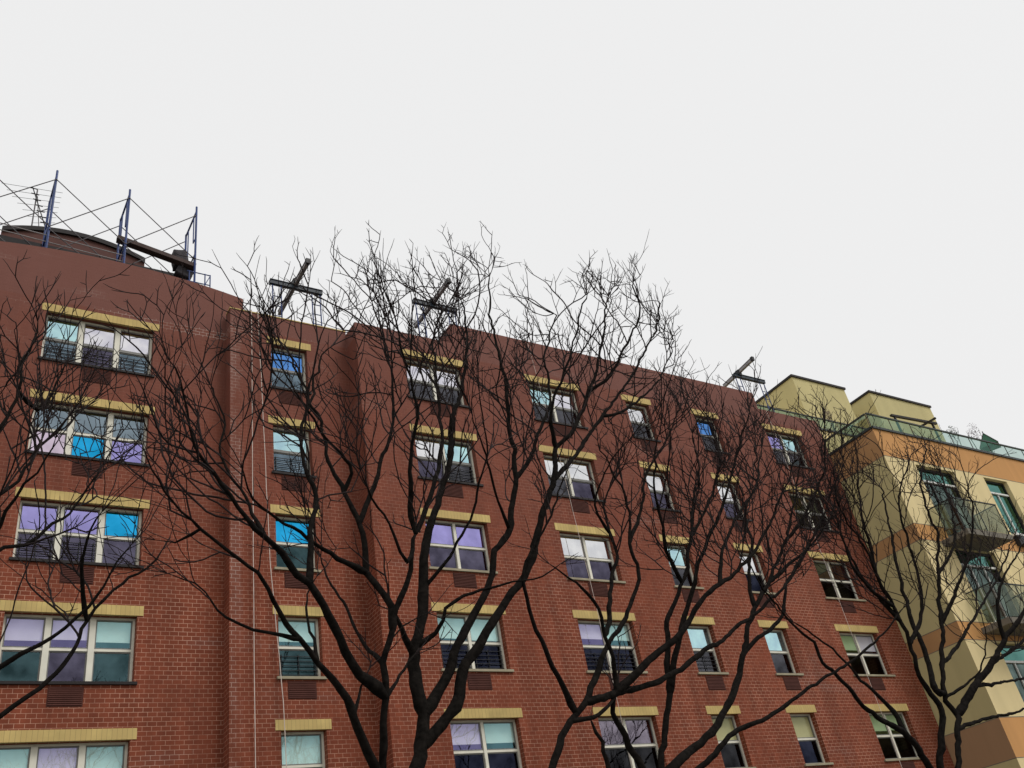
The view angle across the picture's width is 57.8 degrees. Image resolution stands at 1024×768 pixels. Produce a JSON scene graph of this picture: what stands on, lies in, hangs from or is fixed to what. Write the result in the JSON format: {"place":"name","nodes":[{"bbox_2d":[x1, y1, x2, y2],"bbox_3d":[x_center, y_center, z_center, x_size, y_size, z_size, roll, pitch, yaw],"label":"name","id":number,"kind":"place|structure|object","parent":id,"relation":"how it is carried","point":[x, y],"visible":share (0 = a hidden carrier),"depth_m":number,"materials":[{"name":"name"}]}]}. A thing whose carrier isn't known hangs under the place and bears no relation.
{"place":"outdoors","nodes":[
{"label":"outdoors","id":0,"kind":"place"},
{"bbox_2d":[0,0,1023,458],"label":"sky","id":1,"kind":"structure","parent":0,"point":[834,188],"materials":[{"name":"white"}]},
{"bbox_2d":[755,374,1023,767],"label":"stucco apartment building","id":2,"kind":"structure","parent":0,"point":[995,742],"depth_m":35.86,"materials":[{"name":"paint"}]},
{"bbox_2d":[825,409,834,430],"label":"potted shrub","id":3,"kind":"object","parent":2,"relation":"on","point":[827,417],"visible":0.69,"depth_m":48.09,"materials":[{"name":"grey plant"}]},
{"bbox_2d":[890,414,941,440],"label":"pergola","id":4,"kind":"object","parent":2,"relation":"on","point":[925,422],"visible":0.62,"depth_m":52.90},
{"bbox_2d":[918,468,975,536],"bbox_3d":[17.518,4.924,37.337,2.600,3.280,0.120,11,-39,-31],"label":"window","id":5,"kind":"structure","parent":2,"relation":"in","point":[946,513],"depth_m":37.50,"materials":[{"name":"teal glass"}]},
{"bbox_2d":[946,426,960,444],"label":"potted shrub","id":6,"kind":"object","parent":2,"relation":"on","point":[954,435],"visible":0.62,"depth_m":44.28,"materials":[{"name":"grey plant"}]},
{"bbox_2d":[967,423,981,448],"bbox_3d":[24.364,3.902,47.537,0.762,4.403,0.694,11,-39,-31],"label":"potted shrub","id":7,"kind":"object","parent":2,"relation":"on","point":[974,435],"visible":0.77,"depth_m":48.38,"materials":[{"name":"grey plant"}]},
{"bbox_2d":[955,550,1018,621],"bbox_3d":[18.123,7.797,35.479,2.700,2.970,0.120,11,-39,-31],"label":"window","id":8,"kind":"structure","parent":2,"relation":"in","point":[989,609],"depth_m":35.59,"materials":[{"name":"teal glass"}]},
{"bbox_2d":[979,431,1000,451],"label":"patio umbrella","id":9,"kind":"object","parent":2,"relation":"on","point":[984,446],"visible":0.7,"depth_m":45.94,"materials":[{"name":"green fabric"}]},
{"bbox_2d":[985,480,1023,546],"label":"window","id":10,"kind":"structure","parent":2,"relation":"in","point":[1001,497],"depth_m":39.89,"materials":[{"name":"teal glass"}]},
{"bbox_2d":[1001,645,1023,701],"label":"window","id":11,"kind":"structure","parent":2,"relation":"in","point":[1014,661],"depth_m":33.62,"materials":[{"name":"teal glass"}]},
{"label":"ground","id":12,"kind":"structure","parent":0,"visible":0},
{"bbox_2d":[0,251,201,718],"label":"bare tree","id":13,"kind":"object","parent":12,"relation":"on","point":[39,386],"visible":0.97,"depth_m":9.47,"materials":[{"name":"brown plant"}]},
{"bbox_2d":[86,221,693,767],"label":"bare tree","id":14,"kind":"object","parent":12,"relation":"on","point":[424,709],"visible":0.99,"depth_m":11.62,"materials":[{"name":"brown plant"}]},
{"bbox_2d":[0,225,954,767],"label":"brick apartment building","id":15,"kind":"structure","parent":12,"relation":"on","point":[156,673],"depth_m":25.65,"materials":[{"name":"brick"}]},
{"bbox_2d":[4,183,60,226],"bbox_3d":[-15.765,-5.668,30.296,1.798,1.900,0.374,7,-37,-26],"label":"tv antenna","id":16,"kind":"object","parent":15,"relation":"on","point":[37,204],"visible":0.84,"depth_m":30.48,"materials":[{"name":"metal"}]},
{"bbox_2d":[0,742,127,767],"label":"window","id":17,"kind":"structure","parent":15,"relation":"in","point":[105,754],"depth_m":19.58,"materials":[{"name":"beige glass"}]},
{"bbox_2d":[0,614,136,684],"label":"window","id":18,"kind":"structure","parent":15,"relation":"in","point":[90,665],"depth_m":20.69,"materials":[{"name":"glass"}]},
{"bbox_2d":[9,500,143,568],"bbox_3d":[-10.299,3.604,22.143,2.900,1.620,0.330,11,-39,-31],"label":"window","id":19,"kind":"structure","parent":15,"relation":"in","point":[28,510],"depth_m":22.23,"materials":[{"name":"glass"}]},
{"bbox_2d":[24,403,149,466],"bbox_3d":[-10.753,1.295,23.660,2.900,1.620,0.330,11,-39,-31],"label":"window","id":20,"kind":"structure","parent":15,"relation":"in","point":[57,451],"depth_m":23.75,"materials":[{"name":"beige glass"}]},
{"bbox_2d":[37,315,154,377],"bbox_3d":[-11.206,-1.014,25.178,2.900,1.620,0.330,11,-39,-31],"label":"window","id":21,"kind":"structure","parent":15,"relation":"in","point":[115,340],"depth_m":25.32,"materials":[{"name":"glass"}]},
{"bbox_2d":[0,170,197,282],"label":"tube scaffold","id":22,"kind":"object","parent":15,"relation":"on","point":[46,235],"visible":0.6,"depth_m":28.46,"materials":[{"name":"grey metal"}]},
{"bbox_2d":[116,235,193,270],"bbox_3d":[-11.104,-4.084,28.990,2.366,0.834,0.240,6,-37,-25],"label":"scaffold plank","id":23,"kind":"object","parent":22,"relation":"on","point":[156,253],"visible":0.86,"depth_m":28.93,"materials":[{"name":"brown wood"}]},
{"bbox_2d":[171,249,188,270],"bbox_3d":[-10.643,-3.940,29.730,0.493,0.689,0.418,11,-39,-31],"label":"tarp bundle","id":24,"kind":"object","parent":22,"relation":"on","point":[175,252],"visible":0.42,"depth_m":29.64,"materials":[{"name":"grey fabric"}]},
{"bbox_2d":[173,265,193,279],"bbox_3d":[-10.359,-3.427,29.236,0.592,0.516,0.414,11,-39,-31],"label":"tarp bundle","id":25,"kind":"object","parent":15,"relation":"on","point":[178,271],"visible":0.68,"depth_m":29.07,"materials":[{"name":"grey fabric"}]},
{"bbox_2d":[187,270,210,287],"bbox_3d":[-9.584,-2.315,28.332,0.730,2.840,0.040,11,-39,-31],"label":"guard rail","id":26,"kind":"object","parent":15,"relation":"on","point":[205,281],"visible":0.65,"depth_m":29.03,"materials":[{"name":"grey metal"}]},
{"bbox_2d":[251,309,255,767],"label":"safety rope","id":27,"kind":"object","parent":15,"relation":"hanging from","point":[253,574],"visible":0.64,"depth_m":23.02,"materials":[{"name":"fabric"}]},
{"bbox_2d":[257,311,286,767],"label":"safety rope","id":28,"kind":"object","parent":15,"relation":"hanging from","point":[271,575],"visible":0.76,"depth_m":23.21,"materials":[{"name":"grey fabric"}]},
{"bbox_2d":[270,347,311,394],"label":"window","id":29,"kind":"structure","parent":15,"relation":"in","point":[279,385],"depth_m":27.65,"materials":[{"name":"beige glass"}]},
{"bbox_2d":[261,258,324,325],"bbox_3d":[-7.465,-1.761,30.165,2.769,3.135,3.337,-6,-33,-9],"label":"outrigger rig","id":30,"kind":"object","parent":15,"relation":"on","point":[283,305],"visible":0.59,"depth_m":30.33,"materials":[{"name":"grey metal"}]},
{"bbox_2d":[272,427,315,478],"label":"window","id":31,"kind":"structure","parent":15,"relation":"in","point":[281,451],"depth_m":26.02,"materials":[{"name":"grey glass"}]},
{"bbox_2d":[274,516,321,572],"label":"window","id":32,"kind":"structure","parent":15,"relation":"in","point":[300,552],"depth_m":24.55,"materials":[{"name":"blue glass"}]},
{"bbox_2d":[277,617,326,679],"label":"window","id":33,"kind":"structure","parent":15,"relation":"in","point":[296,664],"depth_m":22.95,"materials":[{"name":"glass"}]},
{"bbox_2d":[281,732,324,767],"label":"window","id":34,"kind":"structure","parent":15,"relation":"in","point":[303,749],"depth_m":21.76,"materials":[{"name":"glass"}]},
{"bbox_2d":[407,278,456,337],"bbox_3d":[-3.103,-1.172,32.946,2.752,3.764,3.431,-6,-33,-9],"label":"outrigger rig","id":35,"kind":"object","parent":15,"relation":"on","point":[419,320],"visible":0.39,"depth_m":33.18,"materials":[{"name":"grey metal"}]},
{"bbox_2d":[406,359,470,408],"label":"window","id":36,"kind":"structure","parent":15,"relation":"in","point":[456,391],"depth_m":29.45,"materials":[{"name":"grey glass"}]},
{"bbox_2d":[415,435,483,486],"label":"window","id":37,"kind":"structure","parent":15,"relation":"in","point":[466,471],"depth_m":27.97,"materials":[{"name":"white glass"}]},
{"bbox_2d":[425,519,497,573],"bbox_3d":[-1.527,4.611,26.298,2.180,1.620,0.330,11,-39,-31],"label":"window","id":38,"kind":"structure","parent":15,"relation":"in","point":[470,554],"depth_m":26.46,"materials":[{"name":"glass"}]},
{"bbox_2d":[437,614,513,671],"bbox_3d":[-1.074,6.920,24.780,2.180,1.620,0.330,11,-39,-31],"label":"window","id":39,"kind":"structure","parent":15,"relation":"in","point":[492,658],"depth_m":24.93,"materials":[{"name":"grey glass"}]},
{"bbox_2d":[450,719,521,767],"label":"window","id":40,"kind":"structure","parent":15,"relation":"in","point":[463,732],"depth_m":23.50,"materials":[{"name":"purple glass"}]},
{"bbox_2d":[529,384,588,429],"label":"window","id":41,"kind":"structure","parent":15,"relation":"in","point":[558,418],"depth_m":31.84,"materials":[{"name":"glass"}]},
{"bbox_2d":[543,455,605,502],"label":"window","id":42,"kind":"structure","parent":15,"relation":"in","point":[582,485],"depth_m":30.35,"materials":[{"name":"grey glass"}]},
{"bbox_2d":[526,340,631,766],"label":"safety rope","id":43,"kind":"object","parent":15,"relation":"hanging from","point":[587,570],"visible":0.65,"depth_m":27.96,"materials":[{"name":"grey fabric"}]},
{"bbox_2d":[560,533,625,583],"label":"window","id":44,"kind":"structure","parent":15,"relation":"in","point":[599,560],"depth_m":28.78,"materials":[{"name":"clear glass"}]},
{"bbox_2d":[578,621,647,673],"bbox_3d":[2.837,7.698,27.133,2.200,1.620,0.330,11,-39,-31],"label":"window","id":45,"kind":"structure","parent":15,"relation":"in","point":[588,629],"depth_m":27.27,"materials":[{"name":"grey glass"}]},
{"bbox_2d":[598,717,658,767],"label":"window","id":46,"kind":"structure","parent":15,"relation":"in","point":[640,730],"depth_m":25.83,"materials":[{"name":"glass"}]},
{"bbox_2d":[626,404,661,442],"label":"window","id":47,"kind":"structure","parent":15,"relation":"in","point":[633,408],"depth_m":33.78,"materials":[{"name":"glass"}]},
{"bbox_2d":[645,471,679,512],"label":"window","id":48,"kind":"structure","parent":15,"relation":"in","point":[659,484],"depth_m":32.24,"materials":[{"name":"white glass"}]},
{"bbox_2d":[667,546,703,589],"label":"window","id":49,"kind":"structure","parent":15,"relation":"in","point":[680,563],"depth_m":30.75,"materials":[{"name":"clear glass"}]},
{"bbox_2d":[687,626,728,674],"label":"window","id":50,"kind":"structure","parent":15,"relation":"in","point":[700,637],"depth_m":29.17,"materials":[{"name":"glass"}]},
{"bbox_2d":[696,418,726,453],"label":"window","id":51,"kind":"structure","parent":15,"relation":"in","point":[706,426],"depth_m":35.47,"materials":[{"name":"blue glass"}]},
{"bbox_2d":[711,715,755,767],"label":"window","id":52,"kind":"structure","parent":15,"relation":"in","point":[733,755],"depth_m":27.64,"materials":[{"name":"beige glass"}]},
{"bbox_2d":[717,482,751,521],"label":"window","id":53,"kind":"structure","parent":15,"relation":"in","point":[730,509],"depth_m":33.96,"materials":[{"name":"grey glass"}]},
{"bbox_2d":[723,356,773,410],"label":"outrigger rig","id":54,"kind":"object","parent":15,"relation":"on","point":[741,369],"visible":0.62,"depth_m":41.36,"materials":[{"name":"grey metal"}]},
{"bbox_2d":[739,553,775,594],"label":"window","id":55,"kind":"structure","parent":15,"relation":"in","point":[755,585],"depth_m":32.46,"materials":[{"name":"glass"}]},
{"bbox_2d":[763,629,803,675],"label":"window","id":56,"kind":"structure","parent":15,"relation":"in","point":[776,642],"depth_m":30.90,"materials":[{"name":"grey glass"}]},
{"bbox_2d":[766,432,813,469],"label":"window","id":57,"kind":"structure","parent":15,"relation":"in","point":[792,447],"depth_m":37.67,"materials":[{"name":"glass"}]},
{"bbox_2d":[790,714,833,765],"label":"window","id":58,"kind":"structure","parent":15,"relation":"in","point":[806,735],"depth_m":29.40,"materials":[{"name":"glass"}]},
{"bbox_2d":[788,493,839,531],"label":"window","id":59,"kind":"structure","parent":15,"relation":"in","point":[805,500],"depth_m":36.24,"materials":[{"name":"glass"}]},
{"bbox_2d":[765,409,901,766],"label":"safety rope","id":60,"kind":"object","parent":15,"relation":"hanging from","point":[846,620],"visible":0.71,"depth_m":33.00,"materials":[{"name":"grey fabric"}]},
{"bbox_2d":[813,560,865,601],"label":"window","id":61,"kind":"structure","parent":15,"relation":"in","point":[843,593],"depth_m":34.58,"materials":[{"name":"black glass"}]},
{"bbox_2d":[839,633,895,676],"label":"window","id":62,"kind":"structure","parent":15,"relation":"in","point":[873,664],"depth_m":33.12,"materials":[{"name":"glass"}]},
{"bbox_2d":[869,712,919,761],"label":"window","id":63,"kind":"structure","parent":15,"relation":"in","point":[905,751],"depth_m":31.47,"materials":[{"name":"black glass"}]},
{"bbox_2d":[516,362,850,767],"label":"bare tree","id":64,"kind":"object","parent":12,"relation":"on","point":[623,688],"visible":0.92,"depth_m":14.92,"materials":[{"name":"black plant"}]},
{"bbox_2d":[502,339,931,767],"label":"bare tree","id":65,"kind":"object","parent":12,"relation":"on","point":[680,759],"visible":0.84,"depth_m":16.20,"materials":[{"name":"black plant"}]},
{"bbox_2d":[699,389,1023,767],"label":"bare tree","id":66,"kind":"object","parent":12,"relation":"on","point":[959,711],"visible":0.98,"depth_m":20.02,"materials":[{"name":"black plant"}]}
]}

